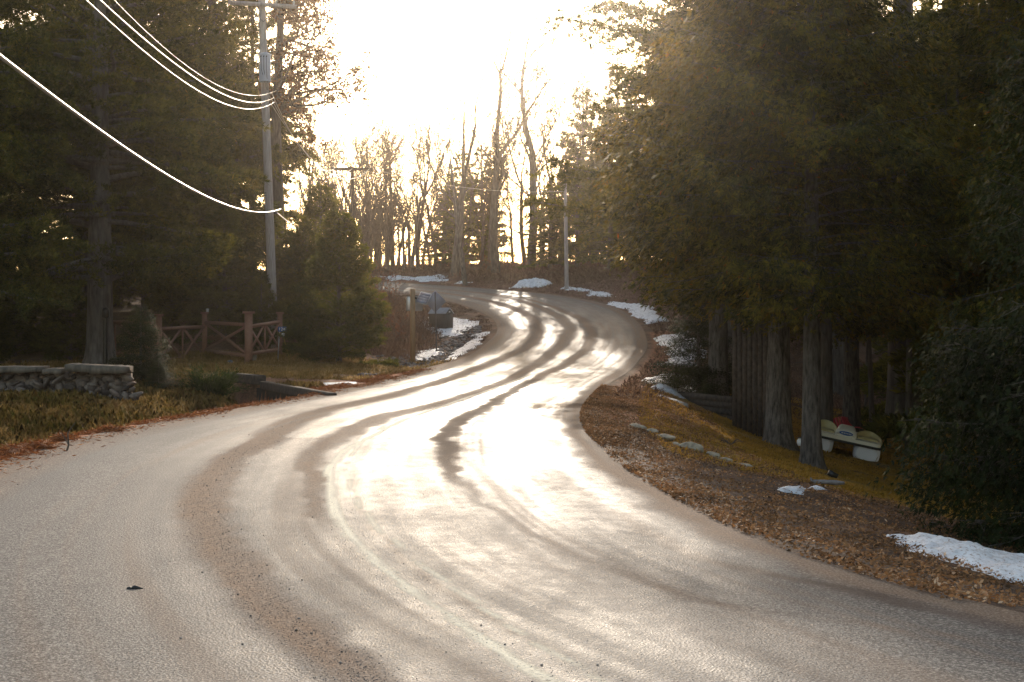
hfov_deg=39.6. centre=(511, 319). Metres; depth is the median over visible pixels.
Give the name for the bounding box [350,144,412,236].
bare tree
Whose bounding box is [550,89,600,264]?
bare tree
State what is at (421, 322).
dry weeds
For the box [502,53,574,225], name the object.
bare tree
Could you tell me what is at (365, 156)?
bare tree
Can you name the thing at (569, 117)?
bare tree
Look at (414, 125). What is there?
bare tree
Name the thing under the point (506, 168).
bare tree
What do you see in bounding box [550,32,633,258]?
bare tree
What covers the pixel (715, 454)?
edging stone
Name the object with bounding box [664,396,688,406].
snow patch
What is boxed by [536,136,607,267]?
hemlock tree
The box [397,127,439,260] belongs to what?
bare tree
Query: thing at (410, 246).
bare tree
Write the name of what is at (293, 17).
oak tree
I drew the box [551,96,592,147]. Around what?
bare tree
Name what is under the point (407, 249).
bare tree
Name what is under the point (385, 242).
bare tree
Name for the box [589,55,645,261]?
hemlock tree
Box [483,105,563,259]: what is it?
bare tree
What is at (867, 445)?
pedal boat
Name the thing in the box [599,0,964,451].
cedar tree
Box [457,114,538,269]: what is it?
bare tree
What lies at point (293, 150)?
white pine
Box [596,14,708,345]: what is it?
white pine
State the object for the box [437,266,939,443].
verge weeds
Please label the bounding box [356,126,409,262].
bare tree
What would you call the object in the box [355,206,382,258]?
sapling
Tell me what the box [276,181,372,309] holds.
white pine
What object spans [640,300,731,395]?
cedar shrub
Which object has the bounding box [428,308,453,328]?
roadside bin
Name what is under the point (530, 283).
snow patch
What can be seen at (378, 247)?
sapling
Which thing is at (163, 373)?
cedar shrub
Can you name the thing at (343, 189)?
bare tree
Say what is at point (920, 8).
hemlock tree
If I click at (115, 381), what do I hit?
stone wall
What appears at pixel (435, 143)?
bare tree
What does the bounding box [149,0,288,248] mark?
white pine
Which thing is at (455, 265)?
bare tree
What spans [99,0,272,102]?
power line
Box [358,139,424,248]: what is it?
bare tree
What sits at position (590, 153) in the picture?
bare tree
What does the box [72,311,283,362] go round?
gate fence
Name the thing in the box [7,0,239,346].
white pine
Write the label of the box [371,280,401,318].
brush
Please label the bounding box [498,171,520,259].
sapling
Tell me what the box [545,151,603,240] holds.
sapling
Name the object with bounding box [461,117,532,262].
bare tree
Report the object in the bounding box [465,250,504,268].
brush
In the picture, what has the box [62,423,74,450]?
upright twig
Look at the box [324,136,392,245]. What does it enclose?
bare tree
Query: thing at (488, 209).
sapling
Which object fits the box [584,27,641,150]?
bare tree
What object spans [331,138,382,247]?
bare tree
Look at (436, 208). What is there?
bare tree
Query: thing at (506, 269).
forest undergrowth
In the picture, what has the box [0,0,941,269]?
sky
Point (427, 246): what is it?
bare tree
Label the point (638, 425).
edging stone
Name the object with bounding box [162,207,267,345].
young pine
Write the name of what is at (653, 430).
edging stone
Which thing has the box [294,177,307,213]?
sapling
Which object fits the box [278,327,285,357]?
number sign
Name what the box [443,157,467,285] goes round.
leaning tree
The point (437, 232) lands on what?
sapling
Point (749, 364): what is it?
board fence
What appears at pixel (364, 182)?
bare tree
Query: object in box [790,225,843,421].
slim tree
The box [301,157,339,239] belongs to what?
sapling
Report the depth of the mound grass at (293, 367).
43.27 m
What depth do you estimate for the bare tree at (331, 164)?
113.13 m
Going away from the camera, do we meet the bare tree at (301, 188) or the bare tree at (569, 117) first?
the bare tree at (301, 188)
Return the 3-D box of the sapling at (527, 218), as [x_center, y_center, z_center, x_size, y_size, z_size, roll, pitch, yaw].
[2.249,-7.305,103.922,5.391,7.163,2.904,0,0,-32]
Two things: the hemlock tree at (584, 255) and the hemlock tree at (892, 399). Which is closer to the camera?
the hemlock tree at (892, 399)
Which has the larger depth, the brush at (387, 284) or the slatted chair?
the brush at (387, 284)
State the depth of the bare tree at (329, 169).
115.57 m
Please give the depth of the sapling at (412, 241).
110.61 m
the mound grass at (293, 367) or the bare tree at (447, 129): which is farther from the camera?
the bare tree at (447, 129)
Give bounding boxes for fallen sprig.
[720,437,742,444]
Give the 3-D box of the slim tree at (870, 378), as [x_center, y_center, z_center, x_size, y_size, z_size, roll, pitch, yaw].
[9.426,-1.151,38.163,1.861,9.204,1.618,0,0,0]
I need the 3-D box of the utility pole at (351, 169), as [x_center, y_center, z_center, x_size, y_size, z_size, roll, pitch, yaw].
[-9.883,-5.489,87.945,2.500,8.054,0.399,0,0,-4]
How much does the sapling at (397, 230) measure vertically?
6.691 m
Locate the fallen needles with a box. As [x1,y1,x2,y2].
[0,367,435,482]
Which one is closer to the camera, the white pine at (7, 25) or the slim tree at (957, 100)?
the slim tree at (957, 100)
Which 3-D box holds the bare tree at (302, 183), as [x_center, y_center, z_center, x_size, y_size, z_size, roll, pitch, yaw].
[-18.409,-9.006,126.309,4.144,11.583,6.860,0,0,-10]
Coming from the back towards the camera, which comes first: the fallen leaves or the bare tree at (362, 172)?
the bare tree at (362, 172)
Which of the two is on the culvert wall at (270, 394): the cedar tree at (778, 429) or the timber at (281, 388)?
the timber at (281, 388)
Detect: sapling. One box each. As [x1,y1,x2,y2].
[287,181,337,228]
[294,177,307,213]
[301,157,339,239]
[317,171,369,235]
[339,171,403,268]
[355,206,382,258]
[371,186,422,264]
[373,191,408,258]
[373,202,401,266]
[379,195,426,257]
[384,195,422,264]
[394,145,453,261]
[412,183,444,261]
[422,155,485,252]
[428,191,458,262]
[432,168,484,270]
[463,199,508,266]
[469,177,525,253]
[472,177,504,250]
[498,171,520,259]
[500,203,519,260]
[503,173,555,263]
[509,167,563,231]
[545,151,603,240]
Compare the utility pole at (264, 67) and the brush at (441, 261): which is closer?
the utility pole at (264, 67)
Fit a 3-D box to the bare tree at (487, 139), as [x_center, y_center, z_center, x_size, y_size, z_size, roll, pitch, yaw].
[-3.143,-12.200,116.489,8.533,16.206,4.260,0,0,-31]
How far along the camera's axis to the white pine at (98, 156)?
42.75 m
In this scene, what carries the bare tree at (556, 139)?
on the ground at (124, 312)
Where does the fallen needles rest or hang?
on the ground at (124, 312)
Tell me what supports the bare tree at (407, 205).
on the ground at (124, 312)
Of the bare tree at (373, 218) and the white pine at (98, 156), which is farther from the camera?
the bare tree at (373, 218)
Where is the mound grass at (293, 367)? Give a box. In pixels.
[0,347,453,399]
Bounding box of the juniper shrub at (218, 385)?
[170,362,250,396]
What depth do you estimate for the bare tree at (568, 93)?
105.54 m
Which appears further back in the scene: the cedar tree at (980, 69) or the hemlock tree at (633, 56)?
the hemlock tree at (633, 56)
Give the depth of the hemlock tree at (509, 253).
107.84 m
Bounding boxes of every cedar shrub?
[105,305,176,381]
[144,360,176,390]
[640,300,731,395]
[863,3,1023,552]
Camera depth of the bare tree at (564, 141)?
103.06 m
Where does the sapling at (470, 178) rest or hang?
on the ground at (124, 312)
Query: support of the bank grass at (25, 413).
on the ground at (124, 312)
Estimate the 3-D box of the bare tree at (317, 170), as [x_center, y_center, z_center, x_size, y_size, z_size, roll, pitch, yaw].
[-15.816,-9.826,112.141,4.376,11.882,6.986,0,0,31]
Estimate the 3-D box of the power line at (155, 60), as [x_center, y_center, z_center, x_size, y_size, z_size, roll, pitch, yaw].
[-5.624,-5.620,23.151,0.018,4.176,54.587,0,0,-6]
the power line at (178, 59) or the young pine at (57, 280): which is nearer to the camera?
the power line at (178, 59)
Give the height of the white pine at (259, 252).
5.343 m
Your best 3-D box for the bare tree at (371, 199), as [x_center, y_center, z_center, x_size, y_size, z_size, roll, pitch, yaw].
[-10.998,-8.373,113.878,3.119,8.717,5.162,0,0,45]
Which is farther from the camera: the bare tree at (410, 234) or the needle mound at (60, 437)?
the bare tree at (410, 234)
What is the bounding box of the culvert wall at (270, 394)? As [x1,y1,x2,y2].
[257,388,296,401]
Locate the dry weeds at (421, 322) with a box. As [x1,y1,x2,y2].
[287,288,442,358]
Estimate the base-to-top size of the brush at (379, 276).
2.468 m
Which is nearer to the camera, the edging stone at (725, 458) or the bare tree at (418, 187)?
the edging stone at (725, 458)
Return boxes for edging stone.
[628,423,646,430]
[647,428,658,433]
[657,434,675,440]
[678,442,703,452]
[706,451,720,457]
[718,457,733,462]
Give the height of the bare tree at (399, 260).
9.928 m
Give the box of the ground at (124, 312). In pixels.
[0,266,1023,612]
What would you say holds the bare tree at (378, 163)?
on the ground at (124, 312)
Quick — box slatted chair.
[833,416,862,428]
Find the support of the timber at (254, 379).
on the ground at (124, 312)
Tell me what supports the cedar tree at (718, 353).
on the ground at (124, 312)
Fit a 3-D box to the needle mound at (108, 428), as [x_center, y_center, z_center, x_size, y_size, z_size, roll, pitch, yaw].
[-5.690,1.556,20.253,0.490,0.222,0.454,0,0,0]
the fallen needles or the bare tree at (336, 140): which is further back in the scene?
the bare tree at (336, 140)
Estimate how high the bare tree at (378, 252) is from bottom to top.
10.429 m
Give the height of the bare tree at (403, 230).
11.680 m
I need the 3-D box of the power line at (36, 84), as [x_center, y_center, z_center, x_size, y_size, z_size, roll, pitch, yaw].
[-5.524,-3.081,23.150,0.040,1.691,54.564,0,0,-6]
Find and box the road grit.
[4,389,1010,681]
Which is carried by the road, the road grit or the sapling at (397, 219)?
the road grit
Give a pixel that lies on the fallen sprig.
(727, 442)
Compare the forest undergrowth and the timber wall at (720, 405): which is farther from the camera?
the forest undergrowth
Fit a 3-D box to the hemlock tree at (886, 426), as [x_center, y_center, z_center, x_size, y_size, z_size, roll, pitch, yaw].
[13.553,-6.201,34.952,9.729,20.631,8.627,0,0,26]
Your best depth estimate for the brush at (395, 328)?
56.54 m
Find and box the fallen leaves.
[579,384,1023,606]
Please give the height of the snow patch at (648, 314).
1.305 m
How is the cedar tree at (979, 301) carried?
on the ground at (124, 312)
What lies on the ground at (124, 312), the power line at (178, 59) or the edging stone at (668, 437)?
the edging stone at (668, 437)
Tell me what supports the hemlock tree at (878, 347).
on the ground at (124, 312)
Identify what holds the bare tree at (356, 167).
on the ground at (124, 312)
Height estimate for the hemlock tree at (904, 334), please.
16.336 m
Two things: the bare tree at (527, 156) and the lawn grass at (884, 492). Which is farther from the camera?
the bare tree at (527, 156)
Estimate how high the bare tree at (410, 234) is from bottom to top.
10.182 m
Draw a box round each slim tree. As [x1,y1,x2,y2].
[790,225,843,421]
[836,315,887,407]
[839,314,903,421]
[881,295,923,455]
[914,89,961,469]
[921,123,940,444]
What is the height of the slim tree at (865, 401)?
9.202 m
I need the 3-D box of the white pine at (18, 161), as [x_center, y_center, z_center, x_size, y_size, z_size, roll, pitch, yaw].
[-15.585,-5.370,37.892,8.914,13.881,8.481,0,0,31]
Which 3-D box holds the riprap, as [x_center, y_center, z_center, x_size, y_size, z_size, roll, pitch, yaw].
[-3.478,0.977,51.774,2.973,1.439,24.734,0,0,6]
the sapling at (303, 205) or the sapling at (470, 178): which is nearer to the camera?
the sapling at (470, 178)
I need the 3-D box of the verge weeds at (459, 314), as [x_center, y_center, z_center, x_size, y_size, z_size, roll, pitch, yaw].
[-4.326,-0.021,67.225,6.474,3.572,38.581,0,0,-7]
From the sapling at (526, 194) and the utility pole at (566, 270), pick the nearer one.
the utility pole at (566, 270)
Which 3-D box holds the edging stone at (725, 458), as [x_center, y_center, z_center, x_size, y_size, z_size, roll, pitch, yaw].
[2.846,1.883,18.987,0.260,0.102,0.131,0,0,42]
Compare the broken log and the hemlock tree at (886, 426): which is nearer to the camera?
the broken log
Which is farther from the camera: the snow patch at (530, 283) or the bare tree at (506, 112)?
the bare tree at (506, 112)
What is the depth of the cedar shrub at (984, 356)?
13.54 m
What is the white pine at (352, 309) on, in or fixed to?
on the ground at (124, 312)
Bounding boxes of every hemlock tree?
[35,13,153,306]
[411,190,477,262]
[428,143,499,267]
[453,137,516,261]
[514,179,582,268]
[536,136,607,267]
[538,71,625,256]
[553,96,638,270]
[589,46,639,239]
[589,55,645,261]
[784,0,976,441]
[856,0,1023,473]
[858,0,1023,450]
[859,0,1023,446]
[860,5,1011,388]
[862,0,939,320]
[879,1,934,40]
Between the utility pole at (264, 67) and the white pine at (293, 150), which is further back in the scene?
the white pine at (293, 150)
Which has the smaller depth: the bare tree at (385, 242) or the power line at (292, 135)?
the power line at (292, 135)
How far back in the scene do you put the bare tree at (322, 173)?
109.48 m
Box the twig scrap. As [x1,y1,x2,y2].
[127,585,142,588]
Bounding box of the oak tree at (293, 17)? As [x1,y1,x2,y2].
[221,0,384,279]
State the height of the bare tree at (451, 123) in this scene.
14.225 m
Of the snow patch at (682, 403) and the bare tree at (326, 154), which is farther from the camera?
the bare tree at (326, 154)
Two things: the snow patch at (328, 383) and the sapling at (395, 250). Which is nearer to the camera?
the snow patch at (328, 383)
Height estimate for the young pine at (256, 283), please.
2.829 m
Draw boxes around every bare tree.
[282,165,300,246]
[285,101,359,228]
[286,139,341,233]
[287,161,325,227]
[290,135,345,230]
[291,61,336,212]
[295,119,365,211]
[296,129,350,223]
[298,118,365,235]
[299,92,399,235]
[299,107,351,213]
[303,106,370,236]
[306,112,357,222]
[309,132,352,230]
[309,135,382,238]
[318,133,372,249]
[319,120,397,256]
[324,117,400,230]
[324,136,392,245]
[330,89,426,271]
[330,115,398,261]
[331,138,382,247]
[334,127,380,241]
[337,84,427,271]
[338,125,403,257]
[340,114,416,272]
[341,124,401,261]
[344,138,387,264]
[347,107,408,236]
[349,107,381,239]
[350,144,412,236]
[351,161,407,252]
[354,119,400,240]
[355,134,410,251]
[356,109,431,271]
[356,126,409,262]
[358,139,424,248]
[359,59,420,270]
[365,137,413,252]
[366,111,408,270]
[367,141,413,263]
[371,126,439,259]
[373,72,447,258]
[373,142,416,263]
[375,86,469,268]
[380,170,409,260]
[385,151,441,261]
[386,124,438,266]
[389,60,478,269]
[394,0,520,275]
[394,141,447,239]
[394,180,430,264]
[395,162,423,247]
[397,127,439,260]
[401,109,448,204]
[402,139,449,236]
[405,129,475,202]
[407,109,458,187]
[415,114,477,263]
[421,126,454,265]
[424,82,495,266]
[428,77,513,254]
[433,84,511,263]
[435,0,578,266]
[440,0,600,272]
[444,103,535,240]
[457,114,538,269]
[458,42,584,262]
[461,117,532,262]
[464,111,524,266]
[464,126,540,232]
[472,65,522,220]
[473,81,550,243]
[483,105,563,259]
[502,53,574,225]
[503,114,562,248]
[505,82,591,204]
[513,64,612,251]
[519,65,629,239]
[534,62,612,253]
[545,83,616,154]
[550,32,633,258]
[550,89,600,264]
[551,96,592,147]
[555,88,587,159]
[562,96,604,262]
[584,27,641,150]
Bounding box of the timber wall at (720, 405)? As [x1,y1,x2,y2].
[678,392,731,419]
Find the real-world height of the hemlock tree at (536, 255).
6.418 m
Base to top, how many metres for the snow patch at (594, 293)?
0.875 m
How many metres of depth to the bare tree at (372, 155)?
110.42 m
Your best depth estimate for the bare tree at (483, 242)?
101.39 m
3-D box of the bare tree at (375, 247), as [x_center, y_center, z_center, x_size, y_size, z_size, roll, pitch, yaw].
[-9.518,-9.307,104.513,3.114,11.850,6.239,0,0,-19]
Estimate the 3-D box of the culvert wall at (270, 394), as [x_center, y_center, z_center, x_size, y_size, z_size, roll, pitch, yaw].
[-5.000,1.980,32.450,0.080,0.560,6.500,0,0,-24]
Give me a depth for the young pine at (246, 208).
65.59 m
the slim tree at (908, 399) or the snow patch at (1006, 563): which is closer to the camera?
the snow patch at (1006, 563)
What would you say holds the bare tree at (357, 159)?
on the ground at (124, 312)
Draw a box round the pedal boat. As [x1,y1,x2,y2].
[821,420,881,461]
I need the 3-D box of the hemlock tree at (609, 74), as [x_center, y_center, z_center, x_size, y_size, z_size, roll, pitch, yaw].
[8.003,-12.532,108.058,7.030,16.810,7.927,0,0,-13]
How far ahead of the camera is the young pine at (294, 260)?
51.22 m
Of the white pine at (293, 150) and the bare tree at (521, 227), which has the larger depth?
the bare tree at (521, 227)
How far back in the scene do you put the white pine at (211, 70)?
55.98 m
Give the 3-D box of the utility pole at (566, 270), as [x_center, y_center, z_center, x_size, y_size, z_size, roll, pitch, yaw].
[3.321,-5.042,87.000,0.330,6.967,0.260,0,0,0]
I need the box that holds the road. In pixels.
[0,281,1023,681]
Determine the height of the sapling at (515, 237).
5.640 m
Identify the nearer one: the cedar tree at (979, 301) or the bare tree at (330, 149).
the cedar tree at (979, 301)
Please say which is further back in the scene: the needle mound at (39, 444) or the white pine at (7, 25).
the white pine at (7, 25)
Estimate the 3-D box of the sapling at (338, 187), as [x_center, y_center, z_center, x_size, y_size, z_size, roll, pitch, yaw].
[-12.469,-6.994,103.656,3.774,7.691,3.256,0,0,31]
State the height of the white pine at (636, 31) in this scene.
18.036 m
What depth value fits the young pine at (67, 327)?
46.54 m
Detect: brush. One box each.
[348,256,405,294]
[366,267,403,302]
[367,255,393,287]
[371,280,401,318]
[374,311,409,340]
[406,259,449,269]
[415,245,452,269]
[421,247,451,266]
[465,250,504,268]
[465,252,512,269]
[503,258,526,268]
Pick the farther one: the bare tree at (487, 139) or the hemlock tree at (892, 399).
the bare tree at (487, 139)
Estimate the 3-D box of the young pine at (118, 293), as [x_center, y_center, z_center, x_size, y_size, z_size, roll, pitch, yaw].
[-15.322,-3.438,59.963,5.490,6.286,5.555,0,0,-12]
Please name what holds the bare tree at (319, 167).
on the ground at (124, 312)
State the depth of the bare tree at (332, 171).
105.76 m
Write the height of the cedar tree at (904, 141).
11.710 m
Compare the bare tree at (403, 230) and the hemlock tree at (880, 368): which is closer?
the hemlock tree at (880, 368)
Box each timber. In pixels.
[225,372,265,384]
[260,381,336,396]
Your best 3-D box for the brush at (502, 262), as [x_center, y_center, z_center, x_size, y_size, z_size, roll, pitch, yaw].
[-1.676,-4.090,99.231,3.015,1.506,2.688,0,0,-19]
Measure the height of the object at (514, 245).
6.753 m
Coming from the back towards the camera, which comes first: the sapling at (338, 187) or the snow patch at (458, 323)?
the sapling at (338, 187)
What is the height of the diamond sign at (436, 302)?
2.542 m
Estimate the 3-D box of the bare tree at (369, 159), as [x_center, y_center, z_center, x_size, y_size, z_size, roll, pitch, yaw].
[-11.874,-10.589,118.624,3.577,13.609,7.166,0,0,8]
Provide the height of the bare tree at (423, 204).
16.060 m
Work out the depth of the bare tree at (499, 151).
97.56 m
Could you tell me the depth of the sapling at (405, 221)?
111.75 m
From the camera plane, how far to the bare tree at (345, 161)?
126.53 m
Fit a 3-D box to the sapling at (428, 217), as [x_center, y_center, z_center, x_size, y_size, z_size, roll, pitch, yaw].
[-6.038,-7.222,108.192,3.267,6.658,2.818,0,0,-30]
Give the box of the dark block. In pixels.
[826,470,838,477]
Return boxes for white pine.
[0,0,90,259]
[0,0,94,321]
[0,0,185,326]
[0,0,272,364]
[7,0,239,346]
[111,0,263,317]
[140,189,233,330]
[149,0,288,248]
[163,0,320,232]
[214,198,301,321]
[224,0,319,208]
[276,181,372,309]
[277,208,399,367]
[516,0,904,384]
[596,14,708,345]
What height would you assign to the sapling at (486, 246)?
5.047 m
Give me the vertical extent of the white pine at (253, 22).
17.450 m
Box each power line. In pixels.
[0,54,280,212]
[86,0,273,108]
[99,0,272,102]
[114,0,274,95]
[271,99,348,174]
[271,104,366,178]
[272,94,323,170]
[372,168,562,191]
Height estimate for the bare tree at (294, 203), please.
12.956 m
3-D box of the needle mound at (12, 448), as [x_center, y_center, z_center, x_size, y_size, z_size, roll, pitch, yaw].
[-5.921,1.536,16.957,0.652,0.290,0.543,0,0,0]
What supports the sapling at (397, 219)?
on the ground at (124, 312)
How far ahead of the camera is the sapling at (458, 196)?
109.31 m
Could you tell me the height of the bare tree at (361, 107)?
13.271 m
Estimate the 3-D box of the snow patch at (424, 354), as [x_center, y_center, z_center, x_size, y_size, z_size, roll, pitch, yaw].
[-3.242,1.345,54.377,1.480,0.381,7.030,0,0,0]
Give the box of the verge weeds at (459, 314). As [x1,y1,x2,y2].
[356,293,492,365]
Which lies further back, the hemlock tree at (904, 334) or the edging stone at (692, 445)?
the hemlock tree at (904, 334)
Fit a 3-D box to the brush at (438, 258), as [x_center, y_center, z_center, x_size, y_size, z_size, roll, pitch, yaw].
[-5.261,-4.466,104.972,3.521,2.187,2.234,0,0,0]
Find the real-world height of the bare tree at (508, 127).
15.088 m
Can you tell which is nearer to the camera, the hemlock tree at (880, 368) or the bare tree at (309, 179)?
the hemlock tree at (880, 368)
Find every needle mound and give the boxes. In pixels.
[0,438,41,455]
[15,436,59,449]
[48,430,80,440]
[97,422,125,432]
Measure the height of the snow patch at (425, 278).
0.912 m
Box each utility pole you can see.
[228,0,296,347]
[332,165,371,237]
[564,183,568,289]
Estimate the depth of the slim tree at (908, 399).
35.94 m
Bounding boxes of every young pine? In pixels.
[9,195,72,312]
[28,273,87,361]
[112,193,202,308]
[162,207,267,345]
[197,187,265,273]
[228,273,288,349]
[266,225,347,345]
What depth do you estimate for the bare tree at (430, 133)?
121.09 m
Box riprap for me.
[356,325,481,375]
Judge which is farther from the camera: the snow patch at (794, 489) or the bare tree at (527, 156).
the bare tree at (527, 156)
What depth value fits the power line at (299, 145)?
59.25 m
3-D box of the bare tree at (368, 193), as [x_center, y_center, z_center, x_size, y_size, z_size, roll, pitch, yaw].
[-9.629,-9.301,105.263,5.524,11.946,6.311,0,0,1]
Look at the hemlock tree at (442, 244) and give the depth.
102.59 m
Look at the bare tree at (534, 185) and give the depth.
101.26 m
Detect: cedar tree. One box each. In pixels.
[581,0,854,395]
[590,0,1010,469]
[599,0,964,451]
[728,42,965,431]
[878,0,1023,368]
[921,3,1023,362]
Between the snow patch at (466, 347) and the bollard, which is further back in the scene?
the snow patch at (466, 347)
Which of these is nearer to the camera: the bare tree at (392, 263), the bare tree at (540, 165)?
the bare tree at (392, 263)
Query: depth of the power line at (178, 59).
28.77 m
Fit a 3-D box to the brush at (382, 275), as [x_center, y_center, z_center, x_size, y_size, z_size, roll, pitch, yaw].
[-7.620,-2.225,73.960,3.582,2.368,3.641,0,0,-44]
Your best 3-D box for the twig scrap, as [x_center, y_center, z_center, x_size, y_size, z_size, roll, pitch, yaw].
[-2.173,1.544,8.197,0.097,0.027,0.027,0,0,-5]
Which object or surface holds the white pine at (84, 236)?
on the ground at (124, 312)
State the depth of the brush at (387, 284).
66.73 m
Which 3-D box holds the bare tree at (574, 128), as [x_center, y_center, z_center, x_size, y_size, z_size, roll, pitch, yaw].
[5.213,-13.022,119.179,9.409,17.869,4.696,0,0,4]
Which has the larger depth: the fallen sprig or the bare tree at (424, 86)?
the bare tree at (424, 86)
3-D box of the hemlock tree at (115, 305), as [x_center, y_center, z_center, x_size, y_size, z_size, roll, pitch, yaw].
[-16.957,-7.731,61.026,6.071,14.518,6.846,0,0,42]
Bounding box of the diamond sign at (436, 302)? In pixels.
[427,291,445,350]
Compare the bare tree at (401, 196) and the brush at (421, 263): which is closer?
the brush at (421, 263)
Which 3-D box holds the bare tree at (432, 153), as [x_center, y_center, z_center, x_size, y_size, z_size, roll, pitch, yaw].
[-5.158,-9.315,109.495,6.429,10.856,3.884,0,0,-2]
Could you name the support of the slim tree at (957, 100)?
on the ground at (124, 312)
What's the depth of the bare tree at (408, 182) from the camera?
117.71 m
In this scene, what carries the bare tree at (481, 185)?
on the ground at (124, 312)
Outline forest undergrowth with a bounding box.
[259,258,661,288]
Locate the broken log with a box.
[810,477,844,484]
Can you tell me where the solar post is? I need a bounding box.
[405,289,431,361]
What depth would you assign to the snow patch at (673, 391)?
35.36 m
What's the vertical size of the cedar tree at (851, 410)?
10.962 m
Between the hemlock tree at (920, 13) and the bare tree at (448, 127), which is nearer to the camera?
the hemlock tree at (920, 13)
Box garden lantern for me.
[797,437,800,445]
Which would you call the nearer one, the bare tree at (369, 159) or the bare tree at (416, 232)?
the bare tree at (416, 232)
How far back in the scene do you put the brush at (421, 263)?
103.18 m
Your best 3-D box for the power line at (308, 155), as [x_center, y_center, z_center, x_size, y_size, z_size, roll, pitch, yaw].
[-8.650,-8.124,69.200,0.016,2.522,37.604,0,0,0]
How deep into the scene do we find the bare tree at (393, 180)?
106.59 m
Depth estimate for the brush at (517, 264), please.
101.44 m
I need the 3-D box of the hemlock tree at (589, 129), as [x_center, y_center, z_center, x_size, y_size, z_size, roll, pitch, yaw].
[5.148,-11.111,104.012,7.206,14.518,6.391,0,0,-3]
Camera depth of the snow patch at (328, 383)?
35.12 m
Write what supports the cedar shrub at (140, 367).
on the ground at (124, 312)
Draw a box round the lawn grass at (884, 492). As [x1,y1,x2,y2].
[637,373,1023,527]
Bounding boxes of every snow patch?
[324,382,356,385]
[378,274,472,283]
[415,348,443,360]
[427,317,478,336]
[441,332,489,360]
[509,278,551,287]
[560,286,615,296]
[606,301,668,323]
[641,374,695,398]
[653,331,704,365]
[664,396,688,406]
[777,485,824,494]
[886,532,1023,585]
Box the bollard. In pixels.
[101,307,108,363]
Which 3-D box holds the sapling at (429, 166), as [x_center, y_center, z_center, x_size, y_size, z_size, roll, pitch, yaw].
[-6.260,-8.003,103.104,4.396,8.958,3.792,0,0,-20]
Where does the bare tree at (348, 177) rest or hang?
on the ground at (124, 312)
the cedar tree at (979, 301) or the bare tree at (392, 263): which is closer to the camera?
the cedar tree at (979, 301)
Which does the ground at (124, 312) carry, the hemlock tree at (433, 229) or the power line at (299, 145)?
the hemlock tree at (433, 229)
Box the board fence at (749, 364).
[732,306,767,438]
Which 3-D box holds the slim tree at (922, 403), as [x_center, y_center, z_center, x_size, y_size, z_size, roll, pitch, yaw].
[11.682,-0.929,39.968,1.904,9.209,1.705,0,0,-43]
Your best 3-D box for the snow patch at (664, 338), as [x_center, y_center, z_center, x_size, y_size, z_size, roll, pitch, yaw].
[6.366,1.063,53.428,2.348,1.171,13.478,0,0,5]
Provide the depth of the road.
9.17 m
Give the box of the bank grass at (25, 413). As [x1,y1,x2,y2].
[0,377,326,448]
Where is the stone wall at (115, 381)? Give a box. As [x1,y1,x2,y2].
[0,363,143,400]
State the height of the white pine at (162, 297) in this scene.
5.658 m
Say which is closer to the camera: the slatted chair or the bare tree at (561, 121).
the slatted chair
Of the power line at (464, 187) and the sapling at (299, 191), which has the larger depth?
the sapling at (299, 191)
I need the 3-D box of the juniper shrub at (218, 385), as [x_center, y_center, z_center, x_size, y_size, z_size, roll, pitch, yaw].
[-7.231,1.458,33.669,1.853,0.994,1.564,0,0,15]
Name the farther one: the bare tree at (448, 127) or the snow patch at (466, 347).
the bare tree at (448, 127)
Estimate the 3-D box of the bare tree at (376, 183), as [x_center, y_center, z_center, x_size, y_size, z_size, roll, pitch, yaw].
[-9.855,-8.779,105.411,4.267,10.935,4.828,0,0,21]
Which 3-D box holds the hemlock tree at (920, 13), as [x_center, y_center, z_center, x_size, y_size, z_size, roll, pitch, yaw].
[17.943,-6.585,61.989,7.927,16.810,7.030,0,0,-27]

